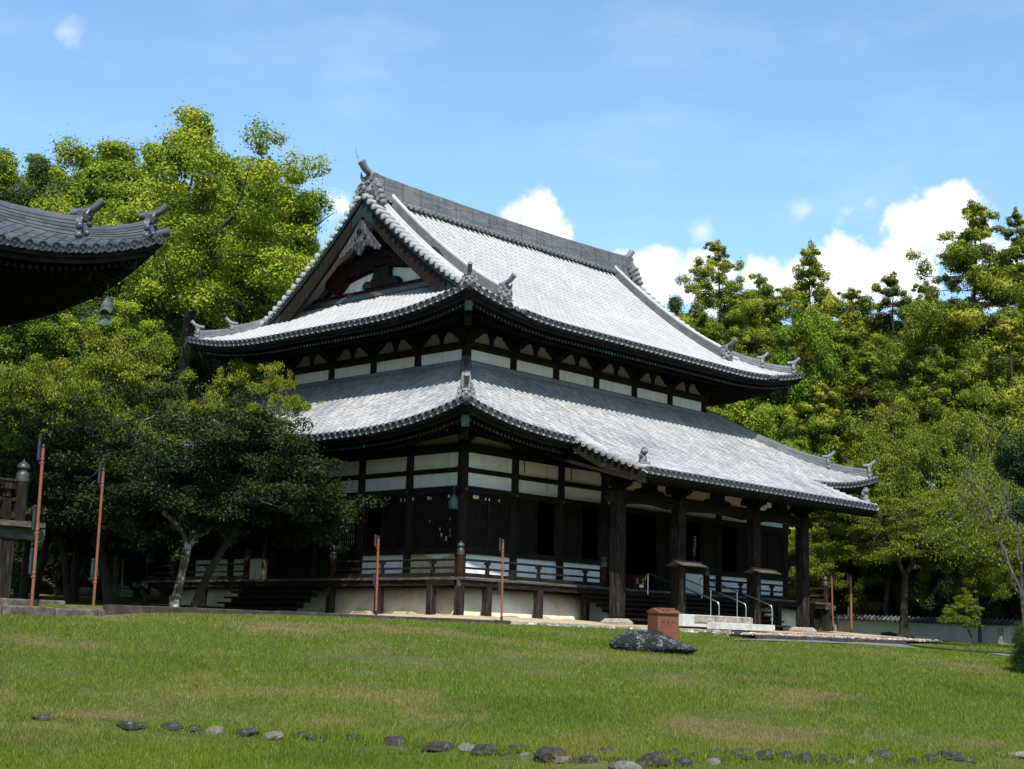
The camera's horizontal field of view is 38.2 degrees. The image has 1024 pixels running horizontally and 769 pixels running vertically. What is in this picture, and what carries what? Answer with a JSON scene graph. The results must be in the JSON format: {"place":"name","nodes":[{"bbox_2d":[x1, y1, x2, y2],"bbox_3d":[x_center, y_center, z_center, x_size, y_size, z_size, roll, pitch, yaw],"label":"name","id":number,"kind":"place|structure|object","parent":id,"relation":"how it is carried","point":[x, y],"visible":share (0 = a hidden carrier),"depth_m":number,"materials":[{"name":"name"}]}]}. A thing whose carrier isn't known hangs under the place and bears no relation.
{"place":"outdoors","nodes":[
{"label":"outdoors","id":0,"kind":"place"},
{"bbox_2d":[0,325,1023,768],"bbox_3d":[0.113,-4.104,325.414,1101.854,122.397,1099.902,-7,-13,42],"label":"ground","id":1,"kind":"structure","parent":0,"point":[126,597],"depth_m":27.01,"materials":[{"name":"plant"}]},
{"bbox_2d":[28,435,44,605],"bbox_3d":[-10.689,3.164,33.199,0.152,4.077,0.149,4,0,43],"label":"sensor pole","id":2,"kind":"object","parent":1,"relation":"on","point":[35,520],"visible":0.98,"depth_m":33.17,"materials":[{"name":"metal"}]},
{"bbox_2d":[0,311,87,593],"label":"camphor tree","id":3,"kind":"object","parent":1,"relation":"on","point":[48,339],"visible":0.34,"depth_m":70.59,"materials":[{"name":"green plant"}]},
{"bbox_2d":[0,150,91,360],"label":"evergreen oak","id":4,"kind":"object","parent":1,"relation":"on","point":[39,167],"visible":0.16,"depth_m":93.53,"materials":[{"name":"green plant"}]},
{"bbox_2d":[11,528,84,596],"bbox_3d":[-21.671,11.411,63.812,7.275,16.436,7.758,11,-13,-42],"label":"shrub","id":5,"kind":"object","parent":1,"relation":"on","point":[54,551],"visible":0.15,"depth_m":63.46,"materials":[{"name":"green plant"}]},
{"bbox_2d":[0,145,100,376],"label":"camphor tree","id":6,"kind":"object","parent":1,"relation":"on","point":[10,176],"visible":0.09,"depth_m":106.00,"materials":[{"name":"green plant"}]},
{"bbox_2d":[0,432,120,598],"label":"maple tree","id":7,"kind":"object","parent":1,"relation":"on","point":[23,590],"visible":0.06,"depth_m":55.50,"materials":[{"name":"green plant"}]},
{"bbox_2d":[4,124,119,199],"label":"camphor tree","id":8,"kind":"object","parent":1,"relation":"on","point":[74,155],"visible":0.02,"depth_m":109.30,"materials":[{"name":"green plant"}]},
{"bbox_2d":[6,301,139,595],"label":"evergreen oak","id":9,"kind":"object","parent":1,"relation":"on","point":[84,312],"visible":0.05,"depth_m":72.74,"materials":[{"name":"green plant"}]},
{"bbox_2d":[19,184,136,332],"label":"camphor tree","id":10,"kind":"object","parent":1,"relation":"on","point":[65,207],"visible":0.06,"depth_m":82.38,"materials":[{"name":"green plant"}]},
{"bbox_2d":[0,352,159,602],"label":"maple tree","id":11,"kind":"object","parent":1,"relation":"on","point":[24,387],"visible":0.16,"depth_m":52.87,"materials":[{"name":"green plant"}]},
{"bbox_2d":[32,544,128,594],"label":"shrub","id":12,"kind":"object","parent":1,"relation":"on","point":[51,582],"visible":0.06,"depth_m":72.28,"materials":[{"name":"green plant"}]},
{"bbox_2d":[0,198,170,615],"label":"pagoda","id":13,"kind":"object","parent":1,"relation":"on","point":[53,262],"visible":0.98,"depth_m":35.72,"materials":[{"name":"tile"}]},
{"bbox_2d":[98,284,113,324],"bbox_3d":[-9.756,-1.919,35.595,0.362,1.020,0.350,4,-10,-14],"label":"wind bell","id":14,"kind":"object","parent":13,"relation":"hanging from","point":[106,307],"visible":1,"depth_m":35.52,"materials":[{"name":"teal metal"}]},
{"bbox_2d":[0,321,179,599],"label":"maple tree","id":15,"kind":"object","parent":1,"relation":"on","point":[107,363],"visible":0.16,"depth_m":58.53,"materials":[{"name":"green plant"}]},
{"bbox_2d":[90,462,104,605],"bbox_3d":[-10.246,3.775,36.499,0.149,3.730,0.147,4,0,43],"label":"sensor pole","id":16,"kind":"object","parent":1,"relation":"on","point":[94,562],"visible":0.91,"depth_m":36.47,"materials":[{"name":"metal"}]},
{"bbox_2d":[0,474,206,601],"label":"maple tree","id":17,"kind":"object","parent":1,"relation":"on","point":[75,573],"visible":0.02,"depth_m":58.35,"materials":[{"name":"green plant"}]},
{"bbox_2d":[48,520,174,599],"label":"shrub","id":18,"kind":"object","parent":1,"relation":"on","point":[132,554],"visible":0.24,"depth_m":65.13,"materials":[{"name":"green plant"}]},
{"bbox_2d":[23,334,202,603],"bbox_3d":[-15.997,4.028,59.311,8.353,12.044,7.992,4,-10,-16],"label":"maple tree","id":19,"kind":"object","parent":1,"relation":"on","point":[154,351],"visible":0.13,"depth_m":58.88,"materials":[{"name":"green plant"}]},
{"bbox_2d":[71,138,165,181],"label":"camphor tree","id":20,"kind":"object","parent":1,"relation":"on","point":[148,169],"visible":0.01,"depth_m":109.13,"materials":[{"name":"green plant"}]},
{"bbox_2d":[0,390,240,604],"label":"maple tree","id":21,"kind":"object","parent":1,"relation":"on","point":[80,430],"visible":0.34,"depth_m":50.65,"materials":[{"name":"green plant"}]},
{"bbox_2d":[48,135,194,220],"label":"camphor tree","id":22,"kind":"object","parent":1,"relation":"on","point":[115,152],"visible":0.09,"depth_m":103.65,"materials":[{"name":"green plant"}]},
{"bbox_2d":[59,297,197,597],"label":"camphor tree","id":23,"kind":"object","parent":1,"relation":"on","point":[146,330],"visible":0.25,"depth_m":69.33,"materials":[{"name":"green plant"}]},
{"bbox_2d":[82,527,189,597],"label":"shrub","id":24,"kind":"object","parent":1,"relation":"on","point":[175,554],"visible":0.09,"depth_m":67.65,"materials":[{"name":"green plant"}]},
{"bbox_2d":[90,200,215,586],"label":"camphor tree","id":25,"kind":"object","parent":1,"relation":"on","point":[147,312],"visible":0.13,"depth_m":80.88,"materials":[{"name":"green plant"}]},
{"bbox_2d":[59,104,280,310],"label":"camphor tree","id":26,"kind":"object","parent":1,"relation":"on","point":[106,193],"visible":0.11,"depth_m":94.01,"materials":[{"name":"green plant"}]},
{"bbox_2d":[113,288,245,411],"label":"evergreen oak","id":27,"kind":"object","parent":1,"relation":"on","point":[196,362],"visible":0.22,"depth_m":75.31,"materials":[{"name":"green plant"}]},
{"bbox_2d":[11,379,389,606],"bbox_3d":[-10.303,4.198,49.568,11.027,8.292,11.525,-2,-10,19],"label":"maple tree","id":28,"kind":"object","parent":1,"relation":"on","point":[123,463],"visible":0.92,"depth_m":47.59,"materials":[{"name":"green plant"}]},
{"bbox_2d":[137,359,270,587],"bbox_3d":[-11.566,4.561,60.862,6.618,11.293,7.326,-2,-10,18],"label":"maple tree","id":29,"kind":"object","parent":1,"relation":"on","point":[232,380],"visible":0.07,"depth_m":60.74,"materials":[{"name":"green plant"}]},
{"bbox_2d":[114,186,315,398],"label":"camphor tree","id":30,"kind":"object","parent":1,"relation":"on","point":[247,295],"visible":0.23,"depth_m":77.98,"materials":[{"name":"green plant"}]},
{"bbox_2d":[115,101,339,555],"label":"camphor tree","id":31,"kind":"object","parent":1,"relation":"on","point":[200,292],"visible":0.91,"depth_m":71.81,"materials":[{"name":"green plant"}]},
{"bbox_2d":[198,290,284,394],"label":"camphor tree","id":32,"kind":"object","parent":1,"relation":"on","point":[265,310],"visible":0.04,"depth_m":76.21,"materials":[{"name":"green plant"}]},
{"bbox_2d":[158,385,350,607],"bbox_3d":[-8.809,4.280,50.651,6.376,8.497,6.666,-8,-13,43],"label":"maple tree","id":33,"kind":"object","parent":1,"relation":"on","point":[204,523],"visible":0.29,"depth_m":49.65,"materials":[{"name":"green plant"}]},
{"bbox_2d":[216,361,323,578],"bbox_3d":[-9.464,4.277,57.062,5.354,10.898,5.926,-3,-11,27],"label":"maple tree","id":34,"kind":"object","parent":1,"relation":"on","point":[275,382],"visible":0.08,"depth_m":57.38,"materials":[{"name":"green plant"}]},
{"bbox_2d":[211,164,333,255],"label":"camphor tree","id":35,"kind":"object","parent":1,"relation":"on","point":[304,218],"visible":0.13,"depth_m":88.81,"materials":[{"name":"green plant"}]},
{"bbox_2d":[103,604,510,623],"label":"terrace kerb","id":36,"kind":"structure","parent":1,"relation":"on","point":[109,609],"depth_m":37.22,"materials":[{"name":"stone"}]},
{"bbox_2d":[373,534,379,614],"bbox_3d":[-4.453,6.228,48.399,0.164,2.658,0.161,2,0,43],"label":"sensor pole","id":37,"kind":"object","parent":1,"relation":"on","point":[376,543],"visible":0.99,"depth_m":48.37,"materials":[{"name":"metal"}]},
{"bbox_2d":[421,741,456,751],"bbox_3d":[-0.949,4.850,19.803,0.548,0.148,0.379,8,-13,-12],"label":"field stone","id":38,"kind":"object","parent":1,"relation":"on","point":[435,746],"visible":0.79,"depth_m":19.65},
{"bbox_2d":[533,746,565,761],"bbox_3d":[0.501,4.697,18.844,0.460,0.147,0.332,7,1,-2],"label":"field stone","id":39,"kind":"object","parent":1,"relation":"on","point":[543,753],"visible":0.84,"depth_m":18.74,"materials":[{"name":"stone"}]},
{"bbox_2d":[511,622,736,636],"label":"stone retaining wall","id":40,"kind":"structure","parent":1,"relation":"on","point":[718,632],"depth_m":50.66,"materials":[{"name":"stone"}]},
{"bbox_2d":[638,752,667,767],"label":"field stone","id":41,"kind":"object","parent":1,"relation":"on","point":[659,758],"visible":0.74,"depth_m":18.17,"materials":[{"name":"stone"}]},
{"bbox_2d":[609,630,697,653],"bbox_3d":[3.442,6.274,35.962,2.162,0.592,1.217,5,-8,1],"label":"boulder","id":42,"kind":"object","parent":1,"relation":"on","point":[651,641],"visible":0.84,"depth_m":35.52,"materials":[{"name":"stone"}]},
{"bbox_2d":[647,608,680,639],"bbox_3d":[4.198,6.678,40.771,0.770,1.033,0.634,6,-11,-26],"label":"metal incinerator","id":43,"kind":"object","parent":1,"relation":"on","point":[664,620],"visible":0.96,"depth_m":40.59,"materials":[{"name":"red paint"}]},
{"bbox_2d":[664,292,691,319],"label":"evergreen oak","id":44,"kind":"object","parent":1,"relation":"on","point":[674,304],"visible":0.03,"depth_m":154.21,"materials":[{"name":"green plant"}]},
{"bbox_2d":[686,306,746,427],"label":"cedar tree","id":45,"kind":"object","parent":1,"relation":"on","point":[698,312],"visible":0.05,"depth_m":92.81,"materials":[{"name":"green plant"}]},
{"bbox_2d":[669,238,788,421],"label":"cedar tree","id":46,"kind":"object","parent":1,"relation":"on","point":[732,312],"visible":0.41,"depth_m":94.89,"materials":[{"name":"green plant"}]},
{"bbox_2d":[693,351,783,568],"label":"cedar tree","id":47,"kind":"object","parent":1,"relation":"on","point":[717,410],"visible":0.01,"depth_m":88.84,"materials":[{"name":"green plant"}]},
{"bbox_2d":[719,399,781,438],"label":"broadleaf tree","id":48,"kind":"object","parent":1,"relation":"on","point":[736,413],"visible":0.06,"depth_m":84.66,"materials":[{"name":"green plant"}]},
{"bbox_2d":[732,283,824,438],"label":"cedar tree","id":49,"kind":"object","parent":1,"relation":"on","point":[774,316],"visible":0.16,"depth_m":96.55,"materials":[{"name":"green plant"}]},
{"bbox_2d":[725,308,854,609],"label":"broadleaf tree","id":50,"kind":"object","parent":1,"relation":"on","point":[826,364],"visible":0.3,"depth_m":84.90,"materials":[{"name":"green plant"}]},
{"bbox_2d":[754,400,842,596],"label":"broadleaf tree","id":51,"kind":"object","parent":1,"relation":"on","point":[769,410],"visible":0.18,"depth_m":81.32,"materials":[{"name":"green plant"}]},
{"bbox_2d":[755,635,906,643],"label":"terrace kerb","id":52,"kind":"structure","parent":1,"relation":"on","point":[826,639],"depth_m":54.68,"materials":[{"name":"stone"}]},
{"bbox_2d":[771,378,893,620],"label":"cedar tree","id":53,"kind":"object","parent":1,"relation":"on","point":[826,424],"visible":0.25,"depth_m":80.33,"materials":[{"name":"green plant"}]},
{"bbox_2d":[774,240,895,402],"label":"cedar tree","id":54,"kind":"object","parent":1,"relation":"on","point":[812,273],"visible":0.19,"depth_m":101.22,"materials":[{"name":"green plant"}]},
{"bbox_2d":[788,512,893,630],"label":"maple tree","id":55,"kind":"object","parent":1,"relation":"on","point":[822,540],"visible":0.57,"depth_m":77.49,"materials":[{"name":"green plant"}]},
{"bbox_2d":[800,305,899,442],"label":"cedar tree","id":56,"kind":"object","parent":1,"relation":"on","point":[842,332],"visible":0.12,"depth_m":94.21,"materials":[{"name":"green plant"}]},
{"bbox_2d":[829,286,881,373],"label":"cedar tree","id":57,"kind":"object","parent":1,"relation":"on","point":[851,295],"visible":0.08,"depth_m":109.56,"materials":[{"name":"green plant"}]},
{"bbox_2d":[795,345,937,620],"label":"cedar tree","id":58,"kind":"object","parent":1,"relation":"on","point":[861,403],"visible":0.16,"depth_m":84.02,"materials":[{"name":"green plant"}]},
{"bbox_2d":[836,270,932,393],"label":"cedar tree","id":59,"kind":"object","parent":1,"relation":"on","point":[885,327],"visible":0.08,"depth_m":99.69,"materials":[{"name":"green plant"}]},
{"bbox_2d":[808,400,972,621],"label":"maple tree","id":60,"kind":"object","parent":1,"relation":"on","point":[871,443],"visible":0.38,"depth_m":77.52,"materials":[{"name":"green plant"}]},
{"bbox_2d":[852,562,935,622],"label":"shrub","id":61,"kind":"object","parent":1,"relation":"on","point":[877,590],"visible":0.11,"depth_m":79.23,"materials":[{"name":"green plant"}]},
{"bbox_2d":[811,490,1008,634],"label":"maple tree","id":62,"kind":"object","parent":1,"relation":"on","point":[906,509],"visible":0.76,"depth_m":67.12,"materials":[{"name":"green plant"}]},
{"bbox_2d":[884,569,950,623],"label":"shrub","id":63,"kind":"object","parent":1,"relation":"on","point":[916,611],"visible":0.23,"depth_m":76.16,"materials":[{"name":"green plant"}]},
{"bbox_2d":[814,613,1021,644],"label":"perimeter wall","id":64,"kind":"structure","parent":1,"relation":"on","point":[993,631],"depth_m":72.07,"materials":[{"name":"beige paint"}]},
{"bbox_2d":[871,301,1005,420],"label":"cedar tree","id":65,"kind":"object","parent":1,"relation":"on","point":[918,351],"visible":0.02,"depth_m":90.04,"materials":[{"name":"green plant"}]},
{"bbox_2d":[864,350,1023,618],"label":"cedar tree","id":66,"kind":"object","parent":1,"relation":"on","point":[937,397],"visible":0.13,"depth_m":79.24,"materials":[{"name":"green plant"}]},
{"bbox_2d":[869,379,1023,577],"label":"maple tree","id":67,"kind":"object","parent":1,"relation":"on","point":[927,449],"visible":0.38,"depth_m":73.83,"materials":[{"name":"green plant"}]},
{"bbox_2d":[874,197,1023,618],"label":"cedar tree","id":68,"kind":"object","parent":1,"relation":"on","point":[944,321],"visible":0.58,"depth_m":84.64,"materials":[{"name":"green plant"}]},
{"bbox_2d":[888,397,1023,623],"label":"bare tree","id":69,"kind":"object","parent":1,"relation":"on","point":[990,508],"visible":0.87,"depth_m":61.23,"materials":[{"name":"plant"}]},
{"bbox_2d":[937,587,984,645],"bbox_3d":[18.285,9.582,60.305,1.994,2.668,1.907,4,-10,-15],"label":"young maple","id":70,"kind":"object","parent":1,"relation":"on","point":[970,606],"visible":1,"depth_m":60.16,"materials":[{"name":"green plant"}]},
{"bbox_2d":[909,564,1015,625],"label":"shrub","id":71,"kind":"object","parent":1,"relation":"on","point":[947,593],"visible":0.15,"depth_m":73.51,"materials":[{"name":"green plant"}]},
{"bbox_2d":[908,476,1023,643],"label":"maple tree","id":72,"kind":"object","parent":1,"relation":"on","point":[926,565],"visible":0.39,"depth_m":67.61,"materials":[{"name":"green plant"}]},
{"bbox_2d":[933,312,1023,572],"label":"cedar tree","id":73,"kind":"object","parent":1,"relation":"on","point":[1004,394],"visible":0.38,"depth_m":78.04,"materials":[{"name":"green plant"}]},
{"bbox_2d":[955,525,1023,600],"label":"maple tree","id":74,"kind":"object","parent":1,"relation":"on","point":[994,592],"visible":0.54,"depth_m":65.79,"materials":[{"name":"green plant"}]},
{"bbox_2d":[956,204,1023,363],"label":"cedar tree","id":75,"kind":"object","parent":1,"relation":"on","point":[1010,268],"visible":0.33,"depth_m":87.11,"materials":[{"name":"green plant"}]},
{"bbox_2d":[977,575,1023,619],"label":"shrub","id":76,"kind":"object","parent":1,"relation":"on","point":[991,605],"visible":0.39,"depth_m":70.43,"materials":[{"name":"green plant"}]},
{"bbox_2d":[984,418,1023,525],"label":"evergreen oak","id":77,"kind":"object","parent":1,"relation":"on","point":[1009,461],"visible":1,"depth_m":44.54,"materials":[{"name":"green plant"}]},
{"bbox_2d":[1003,621,1023,673],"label":"pine shrub","id":78,"kind":"object","parent":1,"relation":"on","point":[1018,653],"visible":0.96,"depth_m":35.95,"materials":[{"name":"green plant"}]},
{"bbox_2d":[0,0,1023,326],"label":"sky","id":79,"kind":"structure","parent":0,"point":[863,131],"materials":[{"name":"blue"}]},
{"bbox_2d":[342,613,905,637],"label":"terrace","id":80,"kind":"structure","parent":0,"point":[597,623],"depth_m":50.21,"materials":[{"name":"stone"}]},
{"bbox_2d":[498,538,503,619],"bbox_3d":[-0.342,5.981,45.299,0.151,2.558,0.149,1,0,43],"label":"sensor pole","id":81,"kind":"object","parent":80,"relation":"on","point":[500,584],"visible":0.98,"depth_m":45.27,"materials":[{"name":"metal"}]},
{"bbox_2d":[133,149,879,632],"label":"temple hall","id":82,"kind":"structure","parent":80,"relation":"on","point":[543,399],"depth_m":56.96,"materials":[{"name":"tile"}]},
{"bbox_2d":[196,511,212,554],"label":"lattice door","id":83,"kind":"structure","parent":82,"relation":"in","point":[204,547],"depth_m":60.71,"materials":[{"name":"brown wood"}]},
{"bbox_2d":[273,525,292,578],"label":"lattice door","id":84,"kind":"structure","parent":82,"relation":"in","point":[282,568],"depth_m":57.15,"materials":[{"name":"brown wood"}]},
{"bbox_2d":[291,524,310,578],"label":"lattice door","id":85,"kind":"structure","parent":82,"relation":"in","point":[300,560],"depth_m":56.38,"materials":[{"name":"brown wood"}]},
{"bbox_2d":[316,502,336,577],"bbox_3d":[-6.903,5.826,55.508,1.111,2.900,0.100,-7,-13,42],"label":"lattice door","id":86,"kind":"structure","parent":82,"relation":"in","point":[323,554],"depth_m":55.52,"materials":[{"name":"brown wood"}]},
{"bbox_2d":[336,499,357,573],"bbox_3d":[-6.086,5.719,54.762,1.111,2.900,0.100,-7,-13,42],"label":"lattice door","id":87,"kind":"structure","parent":82,"relation":"in","point":[350,540],"depth_m":54.70,"materials":[{"name":"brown wood"}]},
{"bbox_2d":[380,496,404,549],"bbox_3d":[-4.239,4.987,53.175,1.250,1.900,0.100,-7,-13,42],"label":"lattice door","id":88,"kind":"structure","parent":82,"relation":"in","point":[393,514],"depth_m":53.21,"materials":[{"name":"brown wood"}]},
{"bbox_2d":[411,494,434,548],"bbox_3d":[-3.116,4.841,52.149,1.125,1.900,0.100,-7,-13,42],"label":"lattice door","id":89,"kind":"structure","parent":82,"relation":"in","point":[422,508],"depth_m":52.18,"materials":[{"name":"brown wood"}]},
{"bbox_2d":[433,493,456,547],"bbox_3d":[-2.289,4.733,51.394,1.126,1.900,0.100,-7,-13,42],"label":"lattice door","id":90,"kind":"structure","parent":82,"relation":"in","point":[442,524],"depth_m":51.46,"materials":[{"name":"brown wood"}]},
{"bbox_2d":[466,493,489,549],"bbox_3d":[-1.225,4.769,51.432,0.100,1.900,1.126,-7,-13,42],"label":"lattice door","id":91,"kind":"structure","parent":82,"relation":"in","point":[478,509],"depth_m":51.48,"materials":[{"name":"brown wood"}]},
{"bbox_2d":[488,496,510,551],"bbox_3d":[-0.463,4.930,52.244,0.100,1.900,1.125,-7,-13,42],"label":"lattice door","id":92,"kind":"structure","parent":82,"relation":"in","point":[499,512],"depth_m":52.29,"materials":[{"name":"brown wood"}]},
{"bbox_2d":[517,500,537,553],"bbox_3d":[0.519,5.139,53.291,0.100,1.900,1.096,-7,-13,42],"label":"lattice door","id":93,"kind":"structure","parent":82,"relation":"in","point":[527,510],"depth_m":53.33,"materials":[{"name":"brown wood"}]},
{"bbox_2d":[564,506,582,557],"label":"lattice door","id":94,"kind":"structure","parent":82,"relation":"in","point":[573,516],"depth_m":55.16,"materials":[{"name":"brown wood"}]},
{"bbox_2d":[655,518,668,590],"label":"lattice door","id":95,"kind":"structure","parent":82,"relation":"in","point":[662,524],"depth_m":59.03,"materials":[{"name":"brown wood"}]},
{"bbox_2d":[699,523,715,570],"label":"lattice door","id":96,"kind":"structure","parent":82,"relation":"in","point":[707,532],"depth_m":61.40,"materials":[{"name":"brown wood"}]},
{"bbox_2d":[735,528,746,572],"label":"lattice door","id":97,"kind":"structure","parent":82,"relation":"in","point":[740,534],"depth_m":63.15,"materials":[{"name":"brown wood"}]},
{"bbox_2d":[761,531,768,568],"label":"lattice door","id":98,"kind":"structure","parent":82,"relation":"in","point":[764,535],"depth_m":64.50,"materials":[{"name":"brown wood"}]},
{"bbox_2d":[769,532,782,576],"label":"lattice door","id":99,"kind":"structure","parent":82,"relation":"in","point":[775,539],"depth_m":65.14,"materials":[{"name":"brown wood"}]},
{"bbox_2d":[679,614,774,631],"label":"stone steps","id":100,"kind":"structure","parent":80,"relation":"on","point":[712,622],"depth_m":53.43,"materials":[{"name":"stone"}]},
{"bbox_2d":[667,560,706,626],"bbox_3d":[6.259,7.499,52.938,0.680,2.360,1.580,-7,-13,42],"label":"roofed signpost","id":101,"kind":"object","parent":100,"relation":"on","point":[681,564],"visible":1,"depth_m":52.76,"materials":[{"name":"brown wood"}]},
{"bbox_2d":[744,567,780,623],"bbox_3d":[9.578,8.203,56.473,0.680,2.360,1.580,-7,-13,42],"label":"roofed signpost","id":102,"kind":"object","parent":80,"relation":"on","point":[759,571],"visible":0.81,"depth_m":56.27,"materials":[{"name":"brown wood"}]},
{"bbox_2d":[625,575,646,589],"bbox_3d":[4.658,7.497,56.020,0.590,0.550,0.860,-7,-13,42],"label":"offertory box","id":103,"kind":"object","parent":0,"point":[635,581],"visible":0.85,"depth_m":55.75,"materials":[{"name":"brown wood"}]},
{"bbox_2d":[735,639,1010,655],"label":"gravel path","id":104,"kind":"structure","parent":0,"point":[895,645],"depth_m":52.38,"materials":[{"name":"gravel"}]},
{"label":"pebble bed","id":105,"kind":"structure","parent":0,"visible":0},
{"bbox_2d":[740,632,941,642],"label":"pebbles","id":106,"kind":"object","parent":105,"relation":"on","point":[910,640],"visible":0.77,"depth_m":56.76,"materials":[{"name":"gravel"}]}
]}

